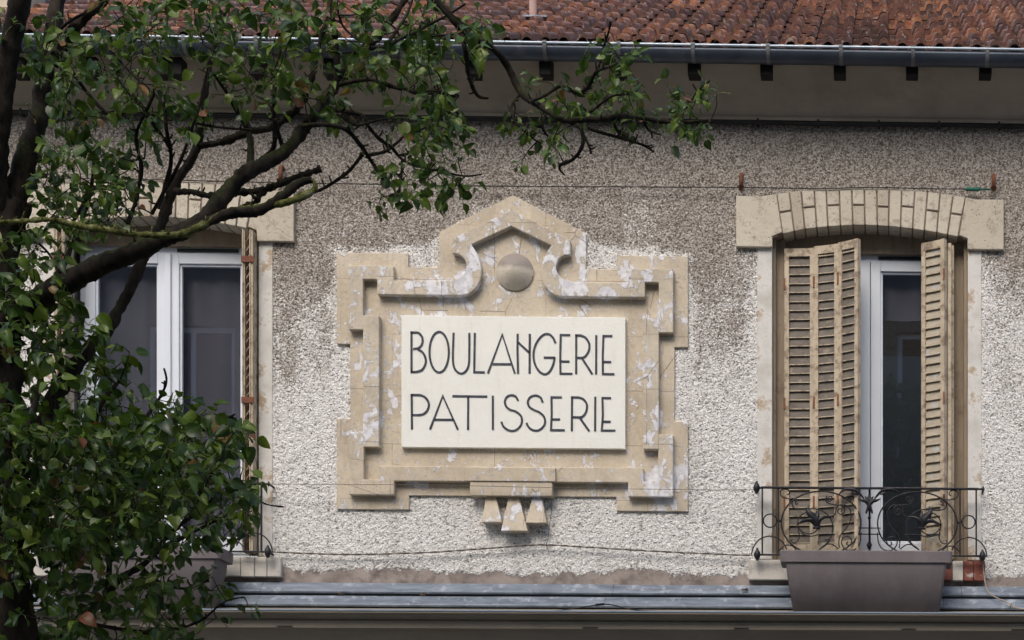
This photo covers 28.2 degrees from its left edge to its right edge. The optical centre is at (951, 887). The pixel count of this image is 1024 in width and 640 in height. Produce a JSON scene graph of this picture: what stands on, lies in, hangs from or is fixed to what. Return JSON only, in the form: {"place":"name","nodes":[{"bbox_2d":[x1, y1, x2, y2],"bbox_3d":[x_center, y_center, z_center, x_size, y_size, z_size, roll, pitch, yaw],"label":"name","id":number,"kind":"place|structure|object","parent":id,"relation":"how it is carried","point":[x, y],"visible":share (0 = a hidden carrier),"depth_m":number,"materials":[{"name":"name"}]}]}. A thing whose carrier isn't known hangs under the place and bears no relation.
{"place":"outdoors","nodes":[
{"label":"outdoors","id":0,"kind":"place"},
{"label":"pavement","id":1,"kind":"structure","parent":0,"visible":0},
{"bbox_2d":[0,0,730,639],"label":"tree","id":2,"kind":"object","parent":1,"relation":"on","point":[118,482],"visible":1,"depth_m":8.58,"materials":[{"name":"green plant"}]},
{"bbox_2d":[0,0,1023,639],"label":"house","id":3,"kind":"structure","parent":1,"relation":"on","point":[794,366],"depth_m":11.92,"materials":[{"name":"paint"}]},
{"bbox_2d":[46,546,232,608],"bbox_3d":[-4.833,-1.817,11.585,1.030,0.392,0.241,0,0,-2],"label":"planter box","id":4,"kind":"object","parent":3,"relation":"on","point":[221,561],"visible":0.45,"depth_m":11.49,"materials":[{"name":"plastic"}]},
{"bbox_2d":[36,481,274,557],"bbox_3d":[-4.821,-2.233,11.770,1.442,0.486,0.137,0,0,-2],"label":"balcony railing","id":5,"kind":"object","parent":3,"relation":"attached to","point":[267,551],"visible":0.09,"depth_m":11.74,"materials":[{"name":"metal"}]},
{"bbox_2d":[77,253,240,536],"bbox_3d":[-4.829,-2.991,12.100,1.283,2.034,0.016,0,0,-2],"label":"window blind","id":6,"kind":"object","parent":3,"relation":"attached to","point":[212,336],"depth_m":12.10,"materials":[{"name":"grey fabric"}]},
{"bbox_2d":[80,246,257,556],"bbox_3d":[-4.826,-2.991,12.019,1.083,1.934,0.088,0,0,-2],"label":"window","id":7,"kind":"structure","parent":3,"relation":"in","point":[170,263],"depth_m":11.99,"materials":[{"name":"white plastic"}]},
{"bbox_2d":[277,165,284,179],"bbox_3d":[-4.072,-4.336,11.827,0.040,0.114,0.076,0,0,-2],"label":"hook","id":8,"kind":"object","parent":3,"relation":"attached to","point":[281,168],"visible":0.75,"depth_m":11.80,"materials":[{"name":"metal"}]},
{"bbox_2d":[299,484,706,489],"bbox_3d":[-2.663,-2.426,11.786,2.930,0.022,0.003,0,0,-2],"label":"wire","id":9,"kind":"object","parent":3,"relation":"attached to","point":[490,486],"visible":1,"depth_m":11.78,"materials":[{"name":"grey metal"}]},
{"bbox_2d":[271,544,750,555],"bbox_3d":[-2.692,-2.058,11.868,2.931,0.078,0.012,0,0,-2],"label":"wire","id":10,"kind":"object","parent":3,"relation":"attached to","point":[517,546],"visible":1,"depth_m":11.87,"materials":[{"name":"black metal"}]},
{"bbox_2d":[337,195,687,533],"bbox_3d":[-2.679,-3.198,11.860,2.132,2.063,0.114,0,0,-2],"label":"bakery sign","id":11,"kind":"object","parent":3,"relation":"attached to","point":[518,345],"visible":1,"depth_m":11.86,"materials":[{"name":"stone"}]},
{"bbox_2d":[546,503,551,550],"bbox_3d":[-2.455,-2.220,11.881,0.037,0.334,0.004,0,0,-2],"label":"wire","id":12,"kind":"object","parent":11,"relation":"hanging from","point":[549,525],"visible":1,"depth_m":11.88,"materials":[{"name":"grey metal"}]},
{"bbox_2d":[13,108,1023,129],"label":"cable","id":13,"kind":"object","parent":3,"relation":"attached to","point":[757,122],"visible":0.6,"depth_m":11.91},
{"bbox_2d":[47,178,991,190],"bbox_3d":[-2.902,-4.288,11.851,6.301,0.034,0.025,0,0,-2],"label":"wire","id":14,"kind":"object","parent":3,"relation":"attached to","point":[972,189],"visible":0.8,"depth_m":11.89,"materials":[{"name":"black plastic"}]},
{"bbox_2d":[561,603,651,610],"bbox_3d":[-2.050,-1.679,11.685,0.765,0.058,0.014,0,0,-2],"label":"cable","id":15,"kind":"object","parent":3,"relation":"attached to","point":[599,604],"visible":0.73,"depth_m":11.68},
{"bbox_2d":[738,172,743,190],"bbox_3d":[-1.288,-4.325,11.925,0.040,0.114,0.076,0,0,-2],"label":"hook","id":16,"kind":"object","parent":3,"relation":"attached to","point":[741,186],"visible":1,"depth_m":11.90,"materials":[{"name":"metal"}]},
{"bbox_2d":[780,550,951,611],"bbox_3d":[-0.514,-1.817,11.737,1.030,0.392,0.241,0,0,-2],"label":"planter box","id":17,"kind":"object","parent":3,"relation":"on","point":[858,581],"visible":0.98,"depth_m":11.64,"materials":[{"name":"plastic"}]},
{"bbox_2d":[751,481,986,561],"bbox_3d":[-0.502,-2.233,11.921,1.442,0.486,0.137,0,0,-2],"label":"balcony railing","id":18,"kind":"object","parent":3,"relation":"attached to","point":[922,520],"visible":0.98,"depth_m":11.87,"materials":[{"name":"metal"}]},
{"bbox_2d":[870,265,920,320],"bbox_3d":[-0.510,-3.789,12.252,1.283,0.439,0.016,0,0,-2],"label":"window blind","id":19,"kind":"object","parent":3,"relation":"attached to","point":[901,298],"depth_m":12.26,"materials":[{"name":"grey fabric"}]},
{"bbox_2d":[861,255,947,550],"bbox_3d":[-0.508,-2.991,12.179,1.083,1.934,0.072,0,0,-2],"label":"window","id":20,"kind":"structure","parent":3,"relation":"in","point":[881,266],"depth_m":12.14,"materials":[{"name":"white plastic"}]},
{"bbox_2d":[990,173,996,190],"bbox_3d":[0.259,-4.340,11.979,0.040,0.114,0.076,0,0,-2],"label":"hook","id":21,"kind":"object","parent":3,"relation":"attached to","point":[993,187],"visible":1,"depth_m":11.95,"materials":[{"name":"metal"}]},
{"bbox_2d":[979,559,1023,609],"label":"cable","id":22,"kind":"object","parent":3,"relation":"attached to","point":[1010,604],"visible":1,"depth_m":11.89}
]}

